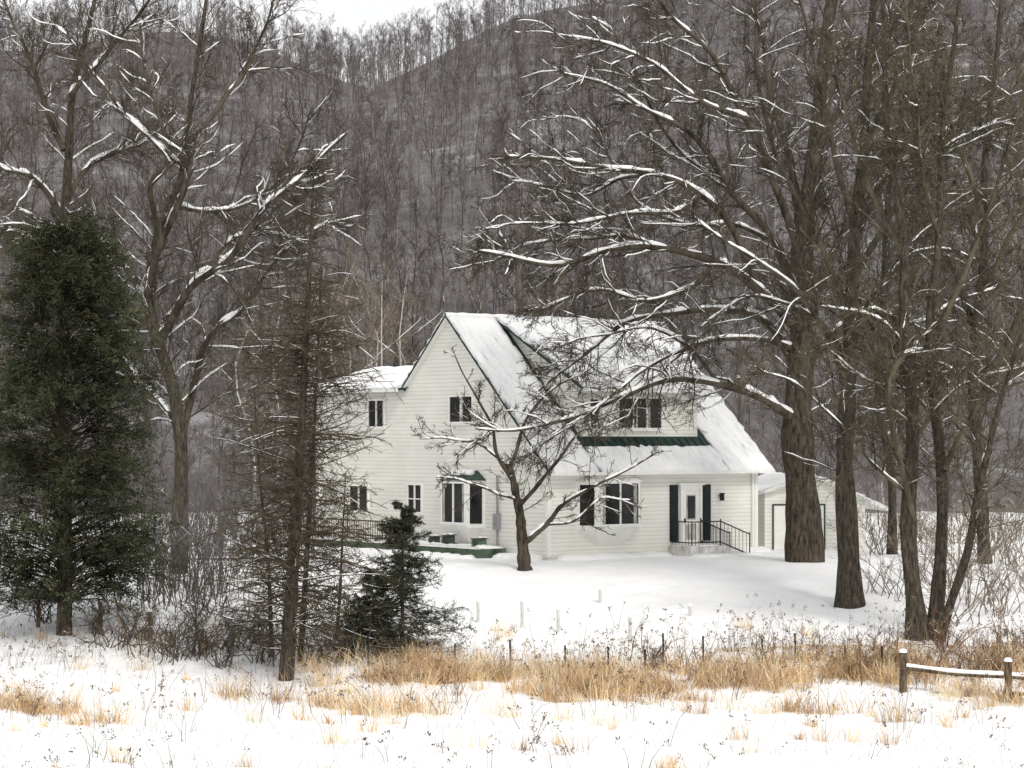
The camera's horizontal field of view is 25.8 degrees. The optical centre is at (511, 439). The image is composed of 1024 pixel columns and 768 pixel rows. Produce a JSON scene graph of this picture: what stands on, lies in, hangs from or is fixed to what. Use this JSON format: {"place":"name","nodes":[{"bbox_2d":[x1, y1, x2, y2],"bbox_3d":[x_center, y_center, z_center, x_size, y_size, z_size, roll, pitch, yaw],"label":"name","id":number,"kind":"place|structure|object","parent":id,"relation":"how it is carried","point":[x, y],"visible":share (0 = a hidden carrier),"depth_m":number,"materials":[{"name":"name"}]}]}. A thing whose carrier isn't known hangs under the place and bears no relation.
{"place":"outdoors","nodes":[
{"label":"outdoors","id":0,"kind":"place"},
{"bbox_2d":[0,0,609,86],"label":"sky","id":1,"kind":"structure","parent":0,"point":[350,14],"materials":[{"name":"white"}]},
{"bbox_2d":[0,511,1023,767],"bbox_3d":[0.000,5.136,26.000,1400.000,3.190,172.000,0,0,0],"label":"ground","id":2,"kind":"structure","parent":0,"point":[642,585],"depth_m":57.20,"materials":[{"name":"snow"}]},
{"bbox_2d":[0,475,49,556],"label":"shrub","id":3,"kind":"object","parent":2,"relation":"on","point":[37,520],"visible":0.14,"depth_m":80.04,"materials":[{"name":"brown plant"}]},
{"bbox_2d":[0,582,78,625],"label":"shrub","id":4,"kind":"object","parent":2,"relation":"on","point":[33,609],"visible":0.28,"depth_m":66.89,"materials":[{"name":"brown plant"}]},
{"bbox_2d":[60,586,131,636],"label":"shrub","id":5,"kind":"object","parent":2,"relation":"on","point":[94,626],"visible":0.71,"depth_m":64.81,"materials":[{"name":"brown plant"}]},
{"bbox_2d":[0,0,205,544],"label":"maple tree","id":6,"kind":"object","parent":2,"relation":"on","point":[67,148],"visible":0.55,"depth_m":81.97,"materials":[{"name":"brown plant"}]},
{"bbox_2d":[0,197,213,635],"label":"cedar tree","id":7,"kind":"object","parent":2,"relation":"on","point":[58,284],"visible":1,"depth_m":64.19,"materials":[{"name":"green plant"}]},
{"bbox_2d":[70,595,156,650],"bbox_3d":[-11.206,5.144,62.717,2.658,1.676,1.760,0,0,-26],"label":"shrub","id":8,"kind":"object","parent":2,"relation":"on","point":[103,635],"visible":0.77,"depth_m":62.85,"materials":[{"name":"brown plant"}]},
{"bbox_2d":[86,571,154,611],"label":"shrub","id":9,"kind":"object","parent":2,"relation":"on","point":[119,599],"visible":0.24,"depth_m":68.90,"materials":[{"name":"brown plant"}]},
{"bbox_2d":[92,584,173,639],"bbox_3d":[-10.991,4.855,64.186,2.360,1.866,2.924,0,0,-16],"label":"shrub","id":10,"kind":"object","parent":2,"relation":"on","point":[129,616],"visible":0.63,"depth_m":64.20,"materials":[{"name":"brown plant"}]},
{"bbox_2d":[104,590,213,657],"bbox_3d":[-9.601,5.068,61.634,2.275,1.798,2.818,0,0,26],"label":"shrub","id":11,"kind":"object","parent":2,"relation":"on","point":[148,639],"visible":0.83,"depth_m":61.67,"materials":[{"name":"brown plant"}]},
{"bbox_2d":[102,449,221,596],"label":"shrub","id":12,"kind":"object","parent":2,"relation":"on","point":[174,504],"visible":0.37,"depth_m":72.04,"materials":[{"name":"brown plant"}]},
{"bbox_2d":[104,486,238,613],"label":"shrub","id":13,"kind":"object","parent":2,"relation":"on","point":[206,569],"visible":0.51,"depth_m":69.01,"materials":[{"name":"brown plant"}]},
{"bbox_2d":[134,464,218,538],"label":"shrub","id":14,"kind":"object","parent":2,"relation":"on","point":[171,485],"visible":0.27,"depth_m":95.89,"materials":[{"name":"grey plant"}]},
{"bbox_2d":[123,470,230,590],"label":"shrub","id":15,"kind":"object","parent":2,"relation":"on","point":[170,520],"visible":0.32,"depth_m":72.94,"materials":[{"name":"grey plant"}]},
{"bbox_2d":[129,601,234,664],"bbox_3d":[-9.143,5.194,61.163,2.237,1.768,2.770,0,0,27],"label":"shrub","id":16,"kind":"object","parent":2,"relation":"on","point":[175,656],"visible":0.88,"depth_m":60.88,"materials":[{"name":"brown plant"}]},
{"bbox_2d":[0,0,378,574],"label":"maple tree","id":17,"kind":"object","parent":2,"relation":"on","point":[179,417],"visible":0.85,"depth_m":75.95,"materials":[{"name":"brown plant"}]},
{"bbox_2d":[146,492,261,584],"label":"shrub","id":18,"kind":"object","parent":2,"relation":"on","point":[206,539],"visible":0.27,"depth_m":73.75,"materials":[{"name":"brown plant"}]},
{"bbox_2d":[153,578,256,656],"bbox_3d":[-8.183,5.045,61.574,3.026,2.487,2.137,0,0,-22],"label":"shrub","id":19,"kind":"object","parent":2,"relation":"on","point":[197,627],"visible":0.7,"depth_m":61.47,"materials":[{"name":"brown plant"}]},
{"bbox_2d":[142,475,268,605],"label":"shrub","id":20,"kind":"object","parent":2,"relation":"on","point":[190,551],"visible":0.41,"depth_m":70.97,"materials":[{"name":"brown plant"}]},
{"bbox_2d":[168,563,243,619],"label":"shrub","id":21,"kind":"object","parent":2,"relation":"on","point":[198,603],"visible":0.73,"depth_m":67.94,"materials":[{"name":"brown plant"}]},
{"bbox_2d":[170,588,277,651],"bbox_3d":[-8.162,4.981,62.418,3.032,1.935,2.448,0,0,-35],"label":"shrub","id":22,"kind":"object","parent":2,"relation":"on","point":[189,626],"visible":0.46,"depth_m":61.97,"materials":[{"name":"brown plant"}]},
{"bbox_2d":[193,615,256,668],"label":"shrub","id":23,"kind":"object","parent":2,"relation":"on","point":[227,657],"visible":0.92,"depth_m":59.92,"materials":[{"name":"brown plant"}]},
{"bbox_2d":[196,319,257,520],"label":"bare tree","id":24,"kind":"object","parent":2,"relation":"on","point":[223,399],"visible":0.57,"depth_m":107.51,"materials":[{"name":"grey plant"}]},
{"bbox_2d":[178,486,283,600],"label":"shrub","id":25,"kind":"object","parent":2,"relation":"on","point":[220,540],"visible":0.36,"depth_m":71.77,"materials":[{"name":"grey plant"}]},
{"bbox_2d":[160,441,302,559],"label":"shrub","id":26,"kind":"object","parent":2,"relation":"on","point":[195,518],"visible":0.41,"depth_m":79.65,"materials":[{"name":"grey plant"}]},
{"bbox_2d":[189,469,287,552],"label":"shrub","id":27,"kind":"object","parent":2,"relation":"on","point":[220,512],"visible":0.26,"depth_m":84.04,"materials":[{"name":"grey plant"}]},
{"bbox_2d":[204,611,280,665],"bbox_3d":[-7.056,5.272,60.606,2.496,2.051,1.763,0,0,8],"label":"shrub","id":28,"kind":"object","parent":2,"relation":"on","point":[262,658],"visible":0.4,"depth_m":60.23,"materials":[{"name":"brown plant"}]},
{"bbox_2d":[202,280,285,517],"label":"birch tree","id":29,"kind":"object","parent":2,"relation":"on","point":[219,412],"visible":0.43,"depth_m":103.90,"materials":[{"name":"grey plant"}]},
{"bbox_2d":[189,438,324,549],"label":"shrub","id":30,"kind":"object","parent":2,"relation":"on","point":[258,493],"visible":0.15,"depth_m":86.07,"materials":[{"name":"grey plant"}]},
{"bbox_2d":[195,383,334,653],"bbox_3d":[-6.728,2.389,61.544,3.759,7.931,4.345,0,0,0],"label":"bare conifer","id":31,"kind":"object","parent":2,"relation":"on","point":[262,503],"visible":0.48,"depth_m":61.44,"materials":[{"name":"brown plant"}]},
{"bbox_2d":[232,262,306,511],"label":"birch tree","id":32,"kind":"object","parent":2,"relation":"on","point":[278,322],"visible":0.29,"depth_m":112.04,"materials":[{"name":"grey plant"}]},
{"bbox_2d":[173,150,414,680],"bbox_3d":[-5.331,-0.505,58.545,6.193,14.109,5.900,0,0,-36],"label":"bare conifer","id":33,"kind":"object","parent":2,"relation":"on","point":[289,621],"visible":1,"depth_m":58.33,"materials":[{"name":"brown plant"}]},
{"bbox_2d":[216,257,388,663],"bbox_3d":[-5.644,0.568,60.373,4.679,11.106,4.465,0,0,0],"label":"bare conifer","id":34,"kind":"object","parent":2,"relation":"on","point":[313,521],"visible":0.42,"depth_m":60.44,"materials":[{"name":"brown plant"}]},
{"bbox_2d":[296,608,352,665],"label":"shrub","id":35,"kind":"object","parent":2,"relation":"on","point":[318,643],"visible":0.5,"depth_m":60.91,"materials":[{"name":"brown plant"}]},
{"bbox_2d":[292,232,371,395],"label":"birch tree","id":36,"kind":"object","parent":2,"relation":"on","point":[343,285],"visible":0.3,"depth_m":112.08,"materials":[{"name":"grey plant"}]},
{"bbox_2d":[298,471,388,655],"bbox_3d":[-4.757,3.537,62.435,2.558,5.332,2.502,0,0,12],"label":"bare conifer","id":37,"kind":"object","parent":2,"relation":"on","point":[340,565],"visible":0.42,"depth_m":62.52,"materials":[{"name":"brown plant"}]},
{"bbox_2d":[312,612,388,662],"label":"shrub","id":38,"kind":"object","parent":2,"relation":"on","point":[336,649],"visible":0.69,"depth_m":60.95,"materials":[{"name":"brown plant"}]},
{"bbox_2d":[310,277,402,398],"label":"birch tree","id":39,"kind":"object","parent":2,"relation":"on","point":[350,362],"visible":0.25,"depth_m":106.22,"materials":[{"name":"grey plant"}]},
{"bbox_2d":[336,570,410,661],"bbox_3d":[-3.806,4.902,61.416,2.261,2.705,2.131,0,0,0],"label":"spruce tree","id":40,"kind":"object","parent":2,"relation":"on","point":[385,627],"visible":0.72,"depth_m":61.40,"materials":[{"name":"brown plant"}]},
{"bbox_2d":[340,251,412,371],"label":"birch tree","id":41,"kind":"object","parent":2,"relation":"on","point":[362,308],"visible":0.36,"depth_m":107.77,"materials":[{"name":"grey plant"}]},
{"bbox_2d":[333,254,430,365],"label":"birch tree","id":42,"kind":"object","parent":2,"relation":"on","point":[391,322],"visible":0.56,"depth_m":105.79,"materials":[{"name":"grey plant"}]},
{"bbox_2d":[320,500,476,664],"bbox_3d":[-3.052,4.189,62.180,4.253,5.111,4.477,0,0,0],"label":"spruce tree","id":43,"kind":"object","parent":2,"relation":"on","point":[406,528],"visible":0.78,"depth_m":61.77,"materials":[{"name":"green plant"}]},
{"bbox_2d":[345,248,451,365],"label":"birch tree","id":44,"kind":"object","parent":2,"relation":"on","point":[400,324],"visible":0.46,"depth_m":111.66,"materials":[{"name":"grey plant"}]},
{"bbox_2d":[9,612,975,767],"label":"dry grass","id":45,"kind":"structure","parent":2,"relation":"on","point":[558,742],"depth_m":50.44,"materials":[{"name":"plant"}]},
{"bbox_2d":[0,628,1023,728],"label":"dry grass","id":46,"kind":"structure","parent":2,"relation":"on","point":[760,677],"depth_m":57.31,"materials":[{"name":"plant"}]},
{"bbox_2d":[0,590,1023,767],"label":"dry weeds","id":47,"kind":"object","parent":2,"relation":"on","point":[488,647],"visible":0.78,"depth_m":58.15,"materials":[{"name":"brown plant"}]},
{"bbox_2d":[410,344,669,570],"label":"apple tree","id":48,"kind":"object","parent":2,"relation":"on","point":[523,539],"visible":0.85,"depth_m":76.31,"materials":[{"name":"brown plant"}]},
{"bbox_2d":[307,312,774,560],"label":"house","id":49,"kind":"structure","parent":2,"relation":"on","point":[695,491],"depth_m":84.23,"materials":[{"name":"wood"}]},
{"bbox_2d":[348,484,369,513],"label":"window","id":50,"kind":"structure","parent":49,"relation":"in","point":[364,491],"depth_m":89.25,"materials":[{"name":"black glass"}]},
{"bbox_2d":[366,398,385,428],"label":"window","id":51,"kind":"structure","parent":49,"relation":"in","point":[374,416],"depth_m":88.38,"materials":[{"name":"black glass"}]},
{"bbox_2d":[406,483,422,514],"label":"window","id":52,"kind":"structure","parent":49,"relation":"in","point":[414,491],"depth_m":86.33,"materials":[{"name":"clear glass"}]},
{"bbox_2d":[447,394,473,424],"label":"window","id":53,"kind":"structure","parent":49,"relation":"in","point":[452,399],"depth_m":84.14,"materials":[{"name":"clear glass"}]},
{"bbox_2d":[439,469,486,543],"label":"bay window","id":54,"kind":"structure","parent":49,"relation":"in","point":[466,524],"depth_m":83.23,"materials":[{"name":"white glass"}]},
{"bbox_2d":[575,475,641,545],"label":"bay window","id":55,"kind":"structure","parent":49,"relation":"in","point":[620,524],"depth_m":81.10,"materials":[{"name":"white glass"}]},
{"bbox_2d":[616,396,663,430],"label":"window","id":56,"kind":"structure","parent":49,"relation":"in","point":[637,427],"depth_m":84.05,"materials":[{"name":"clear glass"}]},
{"bbox_2d":[683,489,698,543],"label":"door","id":57,"kind":"structure","parent":49,"relation":"in","point":[690,496],"depth_m":84.15,"materials":[{"name":"white wood"}]},
{"bbox_2d":[367,633,882,674],"bbox_3d":[3.019,5.806,60.278,13.666,1.280,2.123,0,0,6],"label":"wire fence","id":58,"kind":"object","parent":2,"relation":"on","point":[762,647],"visible":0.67,"depth_m":60.05,"materials":[{"name":"black metal"}]},
{"bbox_2d":[630,609,688,669],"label":"shrub","id":59,"kind":"object","parent":2,"relation":"on","point":[654,649],"visible":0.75,"depth_m":60.59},
{"bbox_2d":[667,636,720,675],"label":"shrub","id":60,"kind":"object","parent":2,"relation":"on","point":[687,662],"visible":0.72,"depth_m":59.77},
{"bbox_2d":[427,0,1023,562],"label":"oak tree","id":61,"kind":"object","parent":2,"relation":"on","point":[803,536],"visible":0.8,"depth_m":77.25,"materials":[{"name":"brown plant"}]},
{"bbox_2d":[646,0,816,430],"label":"maple tree","id":62,"kind":"object","parent":2,"relation":"on","point":[741,410],"visible":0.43,"depth_m":103.68,"materials":[{"name":"brown plant"}]},
{"bbox_2d":[733,624,803,663],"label":"shrub","id":63,"kind":"object","parent":2,"relation":"on","point":[771,649],"visible":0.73,"depth_m":60.58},
{"bbox_2d":[758,472,887,549],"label":"garage","id":64,"kind":"structure","parent":2,"relation":"on","point":[771,509],"depth_m":87.53,"materials":[{"name":"white paint"}]},
{"bbox_2d":[774,505,823,549],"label":"garage door","id":65,"kind":"structure","parent":64,"relation":"in","point":[779,510],"depth_m":87.33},
{"bbox_2d":[627,0,1023,608],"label":"oak tree","id":66,"kind":"object","parent":2,"relation":"on","point":[849,585],"visible":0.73,"depth_m":69.89,"materials":[{"name":"brown plant"}]},
{"bbox_2d":[798,630,870,669],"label":"shrub","id":67,"kind":"object","parent":2,"relation":"on","point":[840,648],"visible":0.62,"depth_m":59.27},
{"bbox_2d":[812,625,878,685],"bbox_3d":[8.977,5.582,58.554,1.783,1.540,1.514,0,0,-37],"label":"shrub","id":68,"kind":"object","parent":2,"relation":"on","point":[860,664],"visible":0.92,"depth_m":58.41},
{"bbox_2d":[822,489,900,554],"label":"shrub","id":69,"kind":"object","parent":2,"relation":"on","point":[874,538],"visible":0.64,"depth_m":83.57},
{"bbox_2d":[724,0,1023,641],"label":"multi stemmed tree","id":70,"kind":"object","parent":2,"relation":"on","point":[908,469],"visible":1,"depth_m":63.90,"materials":[{"name":"brown plant"}]},
{"bbox_2d":[829,519,932,598],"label":"shrub","id":71,"kind":"object","parent":2,"relation":"on","point":[871,578],"visible":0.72,"depth_m":72.07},
{"bbox_2d":[853,620,917,669],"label":"shrub","id":72,"kind":"object","parent":2,"relation":"on","point":[883,647],"visible":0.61,"depth_m":59.29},
{"bbox_2d":[765,0,1011,554],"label":"maple tree","id":73,"kind":"object","parent":2,"relation":"on","point":[891,507],"visible":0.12,"depth_m":83.96,"materials":[{"name":"brown plant"}]},
{"bbox_2d":[857,478,936,543],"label":"shrub","id":74,"kind":"object","parent":2,"relation":"on","point":[882,516],"visible":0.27,"depth_m":91.70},
{"bbox_2d":[870,615,929,652],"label":"shrub","id":75,"kind":"object","parent":2,"relation":"on","point":[880,626],"visible":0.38,"depth_m":60.82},
{"bbox_2d":[877,512,991,583],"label":"shrub","id":76,"kind":"object","parent":2,"relation":"on","point":[932,548],"visible":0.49,"depth_m":74.14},
{"bbox_2d":[917,503,959,553],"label":"shrub","id":77,"kind":"object","parent":2,"relation":"on","point":[927,532],"visible":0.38,"depth_m":84.01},
{"bbox_2d":[924,626,963,666],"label":"shrub","id":78,"kind":"object","parent":2,"relation":"on","point":[941,654],"visible":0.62,"depth_m":59.37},
{"bbox_2d":[872,0,1023,563],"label":"maple tree","id":79,"kind":"object","parent":2,"relation":"on","point":[983,513],"visible":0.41,"depth_m":77.89,"materials":[{"name":"brown plant"}]},
{"bbox_2d":[876,546,1020,625],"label":"shrub","id":80,"kind":"object","parent":2,"relation":"on","point":[980,598],"visible":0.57,"depth_m":67.10,"materials":[{"name":"plant"}]},
{"bbox_2d":[916,486,989,544],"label":"shrub","id":81,"kind":"object","parent":2,"relation":"on","point":[948,518],"visible":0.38,"depth_m":91.97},
{"bbox_2d":[888,500,1022,573],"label":"shrub","id":82,"kind":"object","parent":2,"relation":"on","point":[960,551],"visible":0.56,"depth_m":76.09,"materials":[{"name":"plant"}]},
{"bbox_2d":[919,605,998,653],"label":"shrub","id":83,"kind":"object","parent":2,"relation":"on","point":[941,633],"visible":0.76,"depth_m":62.01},
{"bbox_2d":[899,649,1023,701],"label":"wooden fence","id":84,"kind":"object","parent":2,"relation":"on","point":[1007,675],"visible":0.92,"depth_m":56.37,"materials":[{"name":"brown wood"}]},
{"bbox_2d":[936,624,993,681],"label":"shrub","id":85,"kind":"object","parent":2,"relation":"on","point":[980,662],"visible":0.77,"depth_m":58.52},
{"bbox_2d":[921,525,1023,607],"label":"shrub","id":86,"kind":"object","parent":2,"relation":"on","point":[983,576],"visible":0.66,"depth_m":69.88,"materials":[{"name":"plant"}]},
{"bbox_2d":[929,496,1023,554],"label":"shrub","id":87,"kind":"object","parent":2,"relation":"on","point":[990,532],"visible":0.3,"depth_m":84.16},
{"bbox_2d":[961,630,1013,670],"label":"shrub","id":88,"kind":"object","parent":2,"relation":"on","point":[997,661],"visible":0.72,"depth_m":59.23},
{"bbox_2d":[961,525,1023,589],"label":"shrub","id":89,"kind":"object","parent":2,"relation":"on","point":[1019,575],"visible":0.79,"depth_m":71.99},
{"bbox_2d":[961,492,1023,565],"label":"shrub","id":90,"kind":"object","parent":2,"relation":"on","point":[1005,534],"visible":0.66,"depth_m":77.99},
{"bbox_2d":[963,538,1023,617],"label":"shrub","id":91,"kind":"object","parent":2,"relation":"on","point":[1003,584],"visible":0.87,"depth_m":68.05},
{"bbox_2d":[987,599,1023,653],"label":"shrub","id":92,"kind":"object","parent":2,"relation":"on","point":[1002,633],"visible":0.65,"depth_m":61.85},
{"bbox_2d":[988,485,1023,539],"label":"shrub","id":93,"kind":"object","parent":2,"relation":"on","point":[1004,520],"visible":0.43,"depth_m":95.16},
{"bbox_2d":[0,0,1023,512],"bbox_3d":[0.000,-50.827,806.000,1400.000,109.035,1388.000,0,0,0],"label":"hill","id":94,"kind":"structure","parent":0,"point":[202,418],"depth_m":212.96,"materials":[{"name":"plant"}]},
{"bbox_2d":[198,228,228,342],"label":"bare tree","id":95,"kind":"object","parent":94,"relation":"on","point":[208,281],"visible":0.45,"depth_m":140.85,"materials":[{"name":"grey plant"}]},
{"bbox_2d":[189,222,253,406],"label":"bare tree","id":96,"kind":"object","parent":94,"relation":"on","point":[212,253],"visible":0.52,"depth_m":130.29,"materials":[{"name":"grey plant"}]},
{"bbox_2d":[214,320,263,477],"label":"bare tree","id":97,"kind":"object","parent":94,"relation":"on","point":[232,382],"visible":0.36,"depth_m":117.51,"materials":[{"name":"grey plant"}]},
{"bbox_2d":[252,243,317,438],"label":"bare tree","id":98,"kind":"object","parent":94,"relation":"on","point":[283,266],"visible":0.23,"depth_m":124.39,"materials":[{"name":"grey plant"}]},
{"bbox_2d":[310,260,382,374],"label":"birch tree","id":99,"kind":"object","parent":94,"relation":"on","point":[352,317],"visible":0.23,"depth_m":119.75,"materials":[{"name":"grey plant"}]},
{"bbox_2d":[338,279,408,367],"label":"birch tree","id":100,"kind":"object","parent":94,"relation":"on","point":[372,327],"visible":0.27,"depth_m":118.15,"materials":[{"name":"grey plant"}]},
{"bbox_2d":[354,287,404,368],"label":"birch tree","id":101,"kind":"object","parent":94,"relation":"on","point":[369,351],"visible":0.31,"depth_m":115.24,"materials":[{"name":"grey plant"}]},
{"bbox_2d":[378,306,421,365],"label":"birch tree","id":102,"kind":"object","parent":94,"relation":"on","point":[396,343],"visible":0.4,"depth_m":117.67,"materials":[{"name":"grey plant"}]},
{"bbox_2d":[461,270,492,313],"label":"bare tree","id":103,"kind":"object","parent":94,"relation":"on","point":[472,304],"visible":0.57,"depth_m":131.26,"materials":[{"name":"grey plant"}]},
{"bbox_2d":[474,174,513,313],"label":"bare tree","id":104,"kind":"object","parent":94,"relation":"on","point":[498,189],"visible":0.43,"depth_m":152.87,"materials":[{"name":"grey plant"}]},
{"bbox_2d":[479,198,523,313],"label":"bare tree","id":105,"kind":"object","parent":94,"relation":"on","point":[497,209],"visible":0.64,"depth_m":142.33,"materials":[{"name":"grey plant"}]},
{"bbox_2d":[0,0,1023,399],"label":"distant woods","id":106,"kind":"object","parent":94,"relation":"on","point":[376,72],"visible":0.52,"depth_m":225.28,"materials":[{"name":"grey plant"}]},
{"bbox_2d":[0,211,1023,533],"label":"hillside brush","id":107,"kind":"object","parent":94,"relation":"on","point":[532,301],"visible":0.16,"depth_m":125.47,"materials":[{"name":"plant"}]},
{"bbox_2d":[501,224,532,313],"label":"birch tree","id":108,"kind":"object","parent":94,"relation":"on","point":[512,283],"visible":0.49,"depth_m":142.67,"materials":[{"name":"brown plant"}]},
{"bbox_2d":[656,227,710,346],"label":"bare tree","id":109,"kind":"object","parent":94,"relation":"on","point":[684,279],"visible":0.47,"depth_m":134.27,"materials":[{"name":"grey plant"}]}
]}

